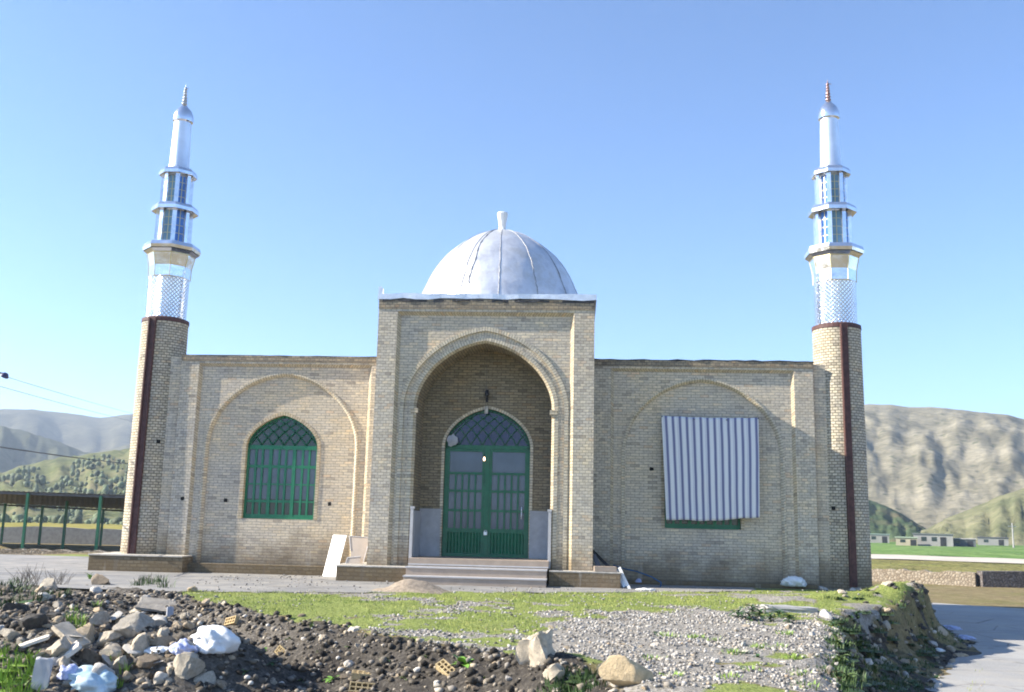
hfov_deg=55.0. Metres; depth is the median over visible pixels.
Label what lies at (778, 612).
weed plant
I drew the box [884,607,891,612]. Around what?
stone
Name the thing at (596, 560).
black plank
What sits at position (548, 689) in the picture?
grass tuft
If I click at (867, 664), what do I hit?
bank grass
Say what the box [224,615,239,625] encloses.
hollow brick
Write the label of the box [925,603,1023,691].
road
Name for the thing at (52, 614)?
stone
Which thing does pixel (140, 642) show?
stone
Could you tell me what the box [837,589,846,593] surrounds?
stone
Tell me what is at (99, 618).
stone
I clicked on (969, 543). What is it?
door
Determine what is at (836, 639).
weed plant
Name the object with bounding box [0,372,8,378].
street lamp
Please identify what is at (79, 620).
grass tuft
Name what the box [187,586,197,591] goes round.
stone
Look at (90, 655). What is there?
stone
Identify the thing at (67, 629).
tile
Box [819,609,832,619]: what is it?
stone
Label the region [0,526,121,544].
yard wall
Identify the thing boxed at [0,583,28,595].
grass tuft
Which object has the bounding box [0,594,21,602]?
grass tuft
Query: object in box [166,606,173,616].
plate
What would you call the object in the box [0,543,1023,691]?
ground
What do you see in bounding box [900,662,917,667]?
grass tuft
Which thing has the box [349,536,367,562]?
stone slab
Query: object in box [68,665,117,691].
plastic sheet
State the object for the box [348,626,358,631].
stone
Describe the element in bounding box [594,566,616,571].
stone slab
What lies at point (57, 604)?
stone
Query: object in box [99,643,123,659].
stone
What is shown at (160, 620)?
stone
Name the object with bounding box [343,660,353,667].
stone
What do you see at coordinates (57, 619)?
brick fragment
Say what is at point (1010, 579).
stone wall
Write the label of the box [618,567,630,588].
marble strip
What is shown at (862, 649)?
grass tuft
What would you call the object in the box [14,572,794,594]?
pavement grit
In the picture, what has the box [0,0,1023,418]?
sky
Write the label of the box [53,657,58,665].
tile shard
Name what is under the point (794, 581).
plastic sack
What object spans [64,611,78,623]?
grass tuft
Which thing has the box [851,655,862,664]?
weed plant
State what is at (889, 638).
grass tuft
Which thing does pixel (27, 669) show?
grass tuft
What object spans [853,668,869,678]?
grass tuft
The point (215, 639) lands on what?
plastic bag
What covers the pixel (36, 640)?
tile
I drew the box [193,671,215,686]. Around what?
stone
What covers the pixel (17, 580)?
grass tuft
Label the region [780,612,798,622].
weed plant
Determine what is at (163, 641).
stone
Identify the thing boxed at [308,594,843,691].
gravel
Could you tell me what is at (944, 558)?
field track
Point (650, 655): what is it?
grass tuft
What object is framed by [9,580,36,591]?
grass tuft
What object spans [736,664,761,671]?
grass tuft
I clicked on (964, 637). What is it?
scrap
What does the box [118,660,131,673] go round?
grass tuft
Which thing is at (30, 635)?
stone
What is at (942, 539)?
door
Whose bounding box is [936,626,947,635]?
stone
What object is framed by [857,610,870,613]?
grass tuft
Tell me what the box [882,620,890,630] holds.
stone
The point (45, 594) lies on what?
stone
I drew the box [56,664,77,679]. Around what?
plastic sheet
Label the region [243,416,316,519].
window
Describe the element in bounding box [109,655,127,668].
stone
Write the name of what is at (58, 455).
overhead cable
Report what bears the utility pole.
on the ground at (986, 596)
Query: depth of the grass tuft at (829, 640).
12.74 m
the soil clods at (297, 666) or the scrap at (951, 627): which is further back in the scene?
the scrap at (951, 627)
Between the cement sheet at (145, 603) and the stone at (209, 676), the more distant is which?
the cement sheet at (145, 603)
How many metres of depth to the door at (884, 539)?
188.57 m
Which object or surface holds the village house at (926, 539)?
on the ground at (986, 596)
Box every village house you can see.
[870,533,889,542]
[895,536,917,545]
[912,533,953,546]
[953,538,976,546]
[977,537,1008,545]
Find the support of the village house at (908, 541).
on the ground at (986, 596)
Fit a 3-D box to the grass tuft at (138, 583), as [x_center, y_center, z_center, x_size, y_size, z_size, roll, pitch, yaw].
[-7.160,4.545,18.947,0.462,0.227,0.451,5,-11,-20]
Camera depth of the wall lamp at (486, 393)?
23.73 m
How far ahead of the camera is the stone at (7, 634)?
10.23 m
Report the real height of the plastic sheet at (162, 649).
0.069 m
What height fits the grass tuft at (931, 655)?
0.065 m
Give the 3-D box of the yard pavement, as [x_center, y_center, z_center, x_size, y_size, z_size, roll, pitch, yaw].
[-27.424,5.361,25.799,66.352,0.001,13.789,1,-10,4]
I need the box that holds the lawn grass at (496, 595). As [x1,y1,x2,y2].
[181,580,984,691]
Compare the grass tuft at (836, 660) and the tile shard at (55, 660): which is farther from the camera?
the grass tuft at (836, 660)
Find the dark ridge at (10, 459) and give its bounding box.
[0,426,88,472]
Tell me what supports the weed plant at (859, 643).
on the ground at (986, 596)
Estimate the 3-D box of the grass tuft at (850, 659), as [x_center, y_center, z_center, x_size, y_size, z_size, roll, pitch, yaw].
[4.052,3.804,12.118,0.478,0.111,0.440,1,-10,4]
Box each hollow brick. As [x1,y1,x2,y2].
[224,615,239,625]
[274,645,285,654]
[348,681,374,691]
[351,670,370,679]
[435,658,454,675]
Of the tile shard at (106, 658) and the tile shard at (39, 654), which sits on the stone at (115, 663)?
the tile shard at (106, 658)
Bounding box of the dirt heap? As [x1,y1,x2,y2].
[373,579,450,593]
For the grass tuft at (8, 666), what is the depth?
9.69 m
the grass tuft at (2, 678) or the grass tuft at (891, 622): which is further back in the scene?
the grass tuft at (891, 622)
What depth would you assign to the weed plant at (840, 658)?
11.01 m
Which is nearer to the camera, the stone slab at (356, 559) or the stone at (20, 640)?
the stone at (20, 640)
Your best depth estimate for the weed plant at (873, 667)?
14.63 m
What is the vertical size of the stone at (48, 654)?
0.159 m
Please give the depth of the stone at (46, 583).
17.71 m
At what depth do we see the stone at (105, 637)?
10.36 m
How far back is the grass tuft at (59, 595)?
15.48 m
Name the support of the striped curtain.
hanging from the mosque
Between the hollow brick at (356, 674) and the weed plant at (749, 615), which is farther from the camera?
the weed plant at (749, 615)
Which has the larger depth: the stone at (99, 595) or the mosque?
the mosque
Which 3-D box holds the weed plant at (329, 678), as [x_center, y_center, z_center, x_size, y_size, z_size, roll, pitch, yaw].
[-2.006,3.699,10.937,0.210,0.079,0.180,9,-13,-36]
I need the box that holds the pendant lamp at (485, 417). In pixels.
[483,374,486,460]
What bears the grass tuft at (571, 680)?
on the ground at (986, 596)
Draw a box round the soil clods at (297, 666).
[0,584,600,691]
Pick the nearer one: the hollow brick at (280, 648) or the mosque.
the hollow brick at (280, 648)
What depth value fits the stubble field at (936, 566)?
69.00 m
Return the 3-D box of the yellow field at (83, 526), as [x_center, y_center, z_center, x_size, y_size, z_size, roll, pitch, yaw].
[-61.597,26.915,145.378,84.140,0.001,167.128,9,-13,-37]
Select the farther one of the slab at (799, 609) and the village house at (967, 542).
the village house at (967, 542)
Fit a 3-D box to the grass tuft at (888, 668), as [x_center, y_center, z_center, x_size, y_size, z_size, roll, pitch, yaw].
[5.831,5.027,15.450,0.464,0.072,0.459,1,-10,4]
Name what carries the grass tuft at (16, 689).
on the ground at (986, 596)
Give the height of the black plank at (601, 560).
0.441 m
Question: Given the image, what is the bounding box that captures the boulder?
[598,655,653,686]
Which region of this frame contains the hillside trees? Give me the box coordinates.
[0,454,127,524]
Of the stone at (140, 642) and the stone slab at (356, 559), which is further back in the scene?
the stone slab at (356, 559)
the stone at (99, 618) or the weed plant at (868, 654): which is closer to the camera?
the stone at (99, 618)
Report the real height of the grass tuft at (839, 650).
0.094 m
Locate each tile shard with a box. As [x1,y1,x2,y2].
[33,652,45,659]
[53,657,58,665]
[102,654,111,664]
[109,611,121,619]
[123,644,140,653]
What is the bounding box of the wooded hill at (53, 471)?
[0,448,129,521]
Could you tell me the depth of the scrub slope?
283.48 m
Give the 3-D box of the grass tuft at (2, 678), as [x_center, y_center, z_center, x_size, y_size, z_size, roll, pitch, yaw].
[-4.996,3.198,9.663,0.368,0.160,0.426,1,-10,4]
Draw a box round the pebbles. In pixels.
[0,588,673,691]
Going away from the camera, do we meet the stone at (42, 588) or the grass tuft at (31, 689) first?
the grass tuft at (31, 689)
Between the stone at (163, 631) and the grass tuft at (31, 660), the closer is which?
the grass tuft at (31, 660)
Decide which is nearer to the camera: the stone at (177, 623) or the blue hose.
the stone at (177, 623)
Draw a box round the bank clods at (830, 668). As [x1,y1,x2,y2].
[816,591,973,691]
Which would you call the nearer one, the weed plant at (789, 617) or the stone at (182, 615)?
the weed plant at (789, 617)
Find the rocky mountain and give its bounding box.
[864,404,1023,528]
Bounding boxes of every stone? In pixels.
[0,628,19,640]
[2,586,10,592]
[2,603,30,611]
[16,637,25,643]
[18,614,47,629]
[26,633,35,638]
[35,586,44,592]
[37,605,49,613]
[38,592,51,598]
[39,578,57,590]
[39,650,51,657]
[42,624,53,627]
[46,612,61,619]
[46,636,70,657]
[52,601,62,607]
[54,591,67,597]
[57,653,71,666]
[61,680,71,686]
[76,622,95,643]
[78,648,101,663]
[89,611,110,625]
[90,586,101,593]
[91,573,109,584]
[92,662,114,674]
[93,607,102,612]
[94,593,102,598]
[96,631,122,645]
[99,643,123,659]
[104,641,115,647]
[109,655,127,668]
[112,612,155,637]
[115,615,125,622]
[122,670,134,682]
[131,632,150,657]
[135,653,158,668]
[150,636,174,645]
[152,615,167,625]
[153,671,168,684]
[156,627,169,636]
[163,677,171,685]
[166,668,172,674]
[172,621,182,626]
[173,651,204,679]
[179,612,186,618]
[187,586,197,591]
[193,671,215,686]
[216,679,226,688]
[259,677,265,683]
[318,634,327,639]
[340,673,347,678]
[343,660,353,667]
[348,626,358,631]
[542,663,564,681]
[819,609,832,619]
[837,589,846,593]
[865,658,873,665]
[881,581,892,585]
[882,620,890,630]
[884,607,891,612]
[899,658,909,663]
[928,640,937,646]
[934,682,942,686]
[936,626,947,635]
[946,645,955,650]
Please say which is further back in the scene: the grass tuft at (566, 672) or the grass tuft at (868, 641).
the grass tuft at (868, 641)
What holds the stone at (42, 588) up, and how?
on the ground at (986, 596)
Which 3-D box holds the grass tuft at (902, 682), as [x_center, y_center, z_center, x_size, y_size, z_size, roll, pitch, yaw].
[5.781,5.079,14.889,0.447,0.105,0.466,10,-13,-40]
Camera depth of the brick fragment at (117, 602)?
15.82 m
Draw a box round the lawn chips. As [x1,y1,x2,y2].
[168,574,981,687]
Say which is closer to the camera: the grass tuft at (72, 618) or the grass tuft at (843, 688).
the grass tuft at (843, 688)
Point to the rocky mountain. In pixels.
(928, 467)
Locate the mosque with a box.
[88,80,871,589]
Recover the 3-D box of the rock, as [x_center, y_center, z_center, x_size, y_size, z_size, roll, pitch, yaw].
[0.252,2.934,9.428,0.310,0.428,0.332,-7,-13,39]
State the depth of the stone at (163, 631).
10.46 m
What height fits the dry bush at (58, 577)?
0.369 m
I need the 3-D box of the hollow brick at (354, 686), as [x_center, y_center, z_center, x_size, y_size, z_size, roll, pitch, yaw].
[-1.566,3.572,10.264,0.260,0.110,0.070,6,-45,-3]
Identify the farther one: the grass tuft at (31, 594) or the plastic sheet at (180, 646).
the grass tuft at (31, 594)
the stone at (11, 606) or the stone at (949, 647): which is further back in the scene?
the stone at (949, 647)
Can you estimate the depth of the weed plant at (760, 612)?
15.19 m
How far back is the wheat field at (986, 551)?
124.95 m
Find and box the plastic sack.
[780,576,806,586]
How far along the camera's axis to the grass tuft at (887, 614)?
18.06 m
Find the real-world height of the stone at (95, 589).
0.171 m
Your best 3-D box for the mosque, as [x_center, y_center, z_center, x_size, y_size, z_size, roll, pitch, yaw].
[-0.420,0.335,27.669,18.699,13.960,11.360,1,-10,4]
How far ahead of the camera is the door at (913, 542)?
162.04 m
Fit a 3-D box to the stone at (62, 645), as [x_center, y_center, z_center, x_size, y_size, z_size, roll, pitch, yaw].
[-4.589,3.081,9.991,0.296,0.220,0.306,-24,-28,14]
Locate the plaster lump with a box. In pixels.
[635,588,655,590]
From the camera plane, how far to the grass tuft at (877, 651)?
16.39 m
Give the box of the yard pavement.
[0,554,755,592]
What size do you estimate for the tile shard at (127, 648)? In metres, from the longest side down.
0.201 x 0.176 x 0.022 m
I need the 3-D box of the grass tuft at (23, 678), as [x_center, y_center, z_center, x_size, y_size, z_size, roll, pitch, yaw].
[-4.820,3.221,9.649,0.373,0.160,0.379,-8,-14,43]
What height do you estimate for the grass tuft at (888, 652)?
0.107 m
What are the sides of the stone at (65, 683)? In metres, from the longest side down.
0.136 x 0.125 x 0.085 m
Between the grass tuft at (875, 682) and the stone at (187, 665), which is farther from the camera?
the grass tuft at (875, 682)
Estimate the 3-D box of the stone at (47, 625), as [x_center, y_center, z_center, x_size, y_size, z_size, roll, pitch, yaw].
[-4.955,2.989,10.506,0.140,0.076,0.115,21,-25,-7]
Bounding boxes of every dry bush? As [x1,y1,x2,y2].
[10,563,44,587]
[43,568,71,583]
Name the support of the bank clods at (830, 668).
on the ground at (986, 596)
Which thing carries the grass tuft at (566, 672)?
on the ground at (986, 596)
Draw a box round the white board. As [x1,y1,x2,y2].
[323,535,346,576]
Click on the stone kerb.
(24, 551)
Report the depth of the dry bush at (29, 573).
17.82 m
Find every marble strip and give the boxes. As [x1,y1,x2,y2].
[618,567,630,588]
[620,574,625,586]
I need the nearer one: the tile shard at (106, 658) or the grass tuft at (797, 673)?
the grass tuft at (797, 673)
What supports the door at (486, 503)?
in the mosque
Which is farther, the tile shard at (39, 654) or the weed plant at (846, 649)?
the weed plant at (846, 649)
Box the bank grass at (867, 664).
[821,585,964,691]
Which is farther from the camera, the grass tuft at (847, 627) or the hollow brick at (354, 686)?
the grass tuft at (847, 627)
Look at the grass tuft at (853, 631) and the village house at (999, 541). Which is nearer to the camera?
the grass tuft at (853, 631)
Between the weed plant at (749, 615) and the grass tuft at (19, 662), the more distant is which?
the weed plant at (749, 615)
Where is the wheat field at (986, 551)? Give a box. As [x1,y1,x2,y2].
[871,542,1023,558]
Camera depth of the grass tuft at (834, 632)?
13.64 m
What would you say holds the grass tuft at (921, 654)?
on the ground at (986, 596)
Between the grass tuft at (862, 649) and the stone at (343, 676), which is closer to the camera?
the stone at (343, 676)
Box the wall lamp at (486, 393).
[485,390,488,401]
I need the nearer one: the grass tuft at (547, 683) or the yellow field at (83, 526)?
the grass tuft at (547, 683)
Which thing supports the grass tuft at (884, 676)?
on the ground at (986, 596)
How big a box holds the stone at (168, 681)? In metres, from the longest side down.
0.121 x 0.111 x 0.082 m
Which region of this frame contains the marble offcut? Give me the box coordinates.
[31,657,53,689]
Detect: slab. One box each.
[346,556,360,562]
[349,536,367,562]
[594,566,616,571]
[760,604,817,613]
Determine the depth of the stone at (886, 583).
19.95 m
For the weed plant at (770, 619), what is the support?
on the ground at (986, 596)
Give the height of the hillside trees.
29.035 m
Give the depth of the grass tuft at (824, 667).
9.65 m
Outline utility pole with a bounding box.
[1008,523,1016,547]
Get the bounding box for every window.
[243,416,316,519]
[665,504,739,529]
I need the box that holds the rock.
[515,629,555,666]
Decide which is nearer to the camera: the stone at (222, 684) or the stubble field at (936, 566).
the stone at (222, 684)
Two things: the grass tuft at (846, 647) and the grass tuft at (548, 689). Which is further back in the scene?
the grass tuft at (846, 647)
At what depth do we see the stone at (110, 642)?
10.30 m
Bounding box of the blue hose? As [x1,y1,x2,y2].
[613,564,661,586]
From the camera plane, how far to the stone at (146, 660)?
9.98 m
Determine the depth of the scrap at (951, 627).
24.04 m
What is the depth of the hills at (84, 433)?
1293.03 m
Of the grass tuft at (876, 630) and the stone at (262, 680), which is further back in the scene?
the grass tuft at (876, 630)
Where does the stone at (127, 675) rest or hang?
on the ground at (986, 596)
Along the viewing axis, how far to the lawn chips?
19.02 m
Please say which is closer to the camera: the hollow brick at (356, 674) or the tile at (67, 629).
the tile at (67, 629)
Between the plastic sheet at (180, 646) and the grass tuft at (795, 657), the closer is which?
the plastic sheet at (180, 646)
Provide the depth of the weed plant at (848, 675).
9.60 m
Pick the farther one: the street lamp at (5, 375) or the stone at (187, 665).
the street lamp at (5, 375)
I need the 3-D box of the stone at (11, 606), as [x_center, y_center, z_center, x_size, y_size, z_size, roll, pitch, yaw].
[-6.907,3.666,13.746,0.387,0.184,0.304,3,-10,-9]
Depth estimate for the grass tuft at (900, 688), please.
14.26 m
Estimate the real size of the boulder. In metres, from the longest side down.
0.503 x 0.310 x 0.251 m
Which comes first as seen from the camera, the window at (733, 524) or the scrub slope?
the window at (733, 524)
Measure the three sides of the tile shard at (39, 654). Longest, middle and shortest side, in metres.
0.196 x 0.147 x 0.020 m
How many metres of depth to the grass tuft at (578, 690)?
8.70 m
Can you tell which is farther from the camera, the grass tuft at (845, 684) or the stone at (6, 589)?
the stone at (6, 589)
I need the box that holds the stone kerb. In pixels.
[0,548,119,554]
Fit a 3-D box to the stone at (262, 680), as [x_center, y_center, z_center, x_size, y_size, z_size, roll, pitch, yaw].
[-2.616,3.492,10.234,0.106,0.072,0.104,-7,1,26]
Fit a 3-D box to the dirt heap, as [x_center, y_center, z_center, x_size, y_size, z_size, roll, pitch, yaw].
[-2.019,4.689,19.137,1.900,0.312,1.500,1,-10,4]
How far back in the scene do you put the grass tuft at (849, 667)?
10.80 m
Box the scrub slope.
[869,500,924,541]
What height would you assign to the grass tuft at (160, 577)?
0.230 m
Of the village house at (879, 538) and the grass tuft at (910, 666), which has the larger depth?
the village house at (879, 538)
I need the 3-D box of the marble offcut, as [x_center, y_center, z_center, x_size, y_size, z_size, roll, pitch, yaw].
[-4.561,3.212,9.544,0.167,0.387,0.043,5,-16,-2]
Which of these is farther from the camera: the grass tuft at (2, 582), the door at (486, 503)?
the door at (486, 503)
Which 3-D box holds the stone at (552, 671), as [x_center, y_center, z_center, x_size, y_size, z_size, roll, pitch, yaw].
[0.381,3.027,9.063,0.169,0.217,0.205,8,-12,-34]
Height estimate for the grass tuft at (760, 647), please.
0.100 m
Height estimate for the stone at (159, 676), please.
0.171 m
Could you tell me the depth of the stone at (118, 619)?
10.78 m
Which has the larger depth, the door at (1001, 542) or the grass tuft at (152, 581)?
the door at (1001, 542)
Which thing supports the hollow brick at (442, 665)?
on the ground at (986, 596)
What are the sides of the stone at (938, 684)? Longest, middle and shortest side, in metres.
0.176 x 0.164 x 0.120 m
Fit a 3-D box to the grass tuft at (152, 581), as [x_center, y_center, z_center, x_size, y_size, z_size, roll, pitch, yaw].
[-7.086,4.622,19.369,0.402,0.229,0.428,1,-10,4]
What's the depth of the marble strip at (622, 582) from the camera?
21.52 m
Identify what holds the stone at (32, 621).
on the ground at (986, 596)
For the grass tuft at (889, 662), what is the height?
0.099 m
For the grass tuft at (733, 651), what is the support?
on the ground at (986, 596)
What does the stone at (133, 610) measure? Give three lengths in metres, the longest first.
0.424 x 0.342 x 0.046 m
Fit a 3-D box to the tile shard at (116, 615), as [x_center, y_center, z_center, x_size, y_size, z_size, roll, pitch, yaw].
[-4.343,2.956,10.783,0.163,0.018,0.201,-25,16,-13]
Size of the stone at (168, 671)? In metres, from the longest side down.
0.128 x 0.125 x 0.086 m
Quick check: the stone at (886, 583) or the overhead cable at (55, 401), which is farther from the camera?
the overhead cable at (55, 401)
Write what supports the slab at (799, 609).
on the ground at (986, 596)
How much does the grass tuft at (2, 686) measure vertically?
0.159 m
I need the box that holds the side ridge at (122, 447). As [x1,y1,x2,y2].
[95,444,129,452]
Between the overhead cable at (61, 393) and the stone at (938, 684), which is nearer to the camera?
the stone at (938, 684)
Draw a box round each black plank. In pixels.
[593,550,608,565]
[593,554,600,565]
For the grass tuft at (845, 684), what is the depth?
9.40 m
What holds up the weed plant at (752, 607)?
on the ground at (986, 596)
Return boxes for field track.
[871,554,1023,563]
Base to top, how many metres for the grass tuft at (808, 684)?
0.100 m
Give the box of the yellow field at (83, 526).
[0,522,122,529]
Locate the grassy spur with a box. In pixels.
[889,488,1023,545]
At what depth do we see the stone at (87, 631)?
10.37 m
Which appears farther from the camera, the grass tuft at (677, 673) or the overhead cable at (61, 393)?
the overhead cable at (61, 393)
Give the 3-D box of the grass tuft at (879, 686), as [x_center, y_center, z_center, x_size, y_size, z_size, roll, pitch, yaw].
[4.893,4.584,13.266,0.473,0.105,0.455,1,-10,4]
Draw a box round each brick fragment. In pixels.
[52,616,62,624]
[113,600,123,604]
[183,621,194,628]
[201,598,209,605]
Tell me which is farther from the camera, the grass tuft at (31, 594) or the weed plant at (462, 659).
the grass tuft at (31, 594)
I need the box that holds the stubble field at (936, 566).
[871,559,1023,572]
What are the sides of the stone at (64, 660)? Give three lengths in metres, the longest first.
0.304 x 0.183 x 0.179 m
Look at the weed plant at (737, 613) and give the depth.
15.07 m
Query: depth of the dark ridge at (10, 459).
763.70 m
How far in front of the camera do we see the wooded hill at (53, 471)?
336.96 m
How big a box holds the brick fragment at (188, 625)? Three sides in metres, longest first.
0.180 x 0.081 x 0.077 m
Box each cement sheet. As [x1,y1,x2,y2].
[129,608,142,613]
[135,596,176,612]
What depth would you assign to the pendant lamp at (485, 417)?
23.22 m
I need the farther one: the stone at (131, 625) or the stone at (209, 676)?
the stone at (131, 625)
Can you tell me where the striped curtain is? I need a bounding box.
[661,415,759,520]
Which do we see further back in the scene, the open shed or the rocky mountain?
the rocky mountain
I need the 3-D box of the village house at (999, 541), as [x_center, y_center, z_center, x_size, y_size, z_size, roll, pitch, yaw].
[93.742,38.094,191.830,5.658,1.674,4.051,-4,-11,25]
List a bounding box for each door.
[442,409,529,557]
[882,536,886,542]
[910,540,915,545]
[940,537,945,545]
[967,541,972,546]
[999,540,1003,545]
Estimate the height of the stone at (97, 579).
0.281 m
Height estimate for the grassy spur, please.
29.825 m
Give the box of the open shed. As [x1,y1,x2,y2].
[0,490,124,549]
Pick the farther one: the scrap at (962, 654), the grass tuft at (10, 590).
the scrap at (962, 654)
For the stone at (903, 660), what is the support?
on the ground at (986, 596)
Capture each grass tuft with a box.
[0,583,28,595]
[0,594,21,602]
[0,639,22,657]
[0,654,26,671]
[0,664,18,682]
[0,676,24,691]
[1,578,18,586]
[1,669,32,685]
[3,677,40,691]
[5,649,39,666]
[6,679,44,691]
[9,575,30,582]
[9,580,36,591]
[11,660,33,678]
[18,587,50,602]
[21,649,52,664]
[43,588,72,597]
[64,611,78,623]
[73,611,87,624]
[117,678,128,688]
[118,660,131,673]
[130,577,149,585]
[142,577,161,584]
[151,574,167,582]
[157,578,176,587]
[536,682,567,691]
[544,675,577,687]
[549,682,572,691]
[562,663,589,676]
[564,671,592,682]
[566,680,602,691]
[575,663,598,678]
[578,673,606,688]
[641,653,657,660]
[659,670,682,675]
[716,672,742,679]
[721,647,743,653]
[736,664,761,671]
[751,641,768,648]
[781,653,803,659]
[786,669,811,675]
[788,679,821,690]
[806,635,840,642]
[809,664,850,679]
[820,627,842,633]
[822,653,847,665]
[823,616,847,622]
[824,659,855,670]
[824,672,859,686]
[825,640,845,651]
[828,678,866,691]
[838,622,859,630]
[838,640,855,648]
[840,626,860,633]
[840,652,859,661]
[850,670,872,686]
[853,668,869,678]
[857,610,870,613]
[857,645,873,651]
[859,638,871,646]
[862,677,880,684]
[866,645,882,652]
[870,626,888,632]
[873,658,895,666]
[874,682,889,691]
[876,672,891,679]
[879,612,894,615]
[879,663,897,670]
[882,649,896,656]
[887,635,900,640]
[888,619,900,623]
[895,682,907,690]
[898,678,910,687]
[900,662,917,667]
[915,634,927,638]
[915,652,927,655]
[927,652,938,656]
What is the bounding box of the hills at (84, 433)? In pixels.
[0,409,132,452]
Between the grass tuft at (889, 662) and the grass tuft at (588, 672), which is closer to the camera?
the grass tuft at (588, 672)
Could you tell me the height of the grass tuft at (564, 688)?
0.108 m
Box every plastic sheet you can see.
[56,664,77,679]
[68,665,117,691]
[144,646,168,653]
[169,638,198,654]
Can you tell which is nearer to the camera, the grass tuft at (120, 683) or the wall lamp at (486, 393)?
the grass tuft at (120, 683)
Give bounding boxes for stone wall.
[872,569,976,586]
[977,571,1023,587]
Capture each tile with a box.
[19,634,51,647]
[51,621,90,647]
[52,640,81,666]
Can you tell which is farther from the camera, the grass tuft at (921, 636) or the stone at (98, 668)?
the grass tuft at (921, 636)
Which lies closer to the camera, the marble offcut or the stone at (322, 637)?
the marble offcut
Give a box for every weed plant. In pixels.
[322,675,339,682]
[452,654,473,667]
[725,607,747,616]
[739,612,759,620]
[742,604,759,612]
[753,608,768,616]
[758,613,775,621]
[770,608,787,617]
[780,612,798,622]
[831,654,850,662]
[833,634,842,646]
[837,671,860,682]
[842,642,853,653]
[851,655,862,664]
[853,640,863,647]
[864,649,873,660]
[871,665,883,673]
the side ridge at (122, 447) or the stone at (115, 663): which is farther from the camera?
the side ridge at (122, 447)
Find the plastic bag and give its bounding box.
[190,625,240,653]
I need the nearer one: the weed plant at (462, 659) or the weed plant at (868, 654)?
the weed plant at (462, 659)
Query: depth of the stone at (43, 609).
12.98 m
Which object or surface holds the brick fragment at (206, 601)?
on the ground at (986, 596)
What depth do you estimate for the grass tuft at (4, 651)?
9.94 m
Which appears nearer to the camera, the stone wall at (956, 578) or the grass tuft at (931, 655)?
the grass tuft at (931, 655)
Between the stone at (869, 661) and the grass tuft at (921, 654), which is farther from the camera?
the grass tuft at (921, 654)
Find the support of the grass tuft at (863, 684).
on the ground at (986, 596)
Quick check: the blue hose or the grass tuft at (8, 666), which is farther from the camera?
the blue hose
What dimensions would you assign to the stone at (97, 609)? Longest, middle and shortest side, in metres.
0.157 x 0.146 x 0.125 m
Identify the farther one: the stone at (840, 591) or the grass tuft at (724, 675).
the stone at (840, 591)
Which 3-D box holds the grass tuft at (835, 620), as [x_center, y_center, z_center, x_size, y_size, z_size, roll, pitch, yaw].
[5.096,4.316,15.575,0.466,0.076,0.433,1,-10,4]
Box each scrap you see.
[943,625,962,629]
[953,653,968,656]
[958,634,975,639]
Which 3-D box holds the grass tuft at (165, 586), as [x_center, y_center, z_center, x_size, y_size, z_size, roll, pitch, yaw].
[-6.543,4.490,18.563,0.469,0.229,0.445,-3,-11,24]
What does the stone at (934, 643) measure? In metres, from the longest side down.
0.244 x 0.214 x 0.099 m
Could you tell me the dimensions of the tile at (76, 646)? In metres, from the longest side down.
0.361 x 0.214 x 0.050 m
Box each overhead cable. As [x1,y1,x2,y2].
[0,386,128,420]
[0,446,128,463]
[9,377,132,413]
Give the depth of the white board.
23.36 m
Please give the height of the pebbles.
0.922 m
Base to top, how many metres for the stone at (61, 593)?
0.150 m
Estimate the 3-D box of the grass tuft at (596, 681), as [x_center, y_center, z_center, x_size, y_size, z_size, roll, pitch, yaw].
[0.766,2.995,8.836,0.387,0.110,0.352,1,-10,4]
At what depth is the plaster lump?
20.85 m
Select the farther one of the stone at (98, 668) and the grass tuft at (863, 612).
the grass tuft at (863, 612)

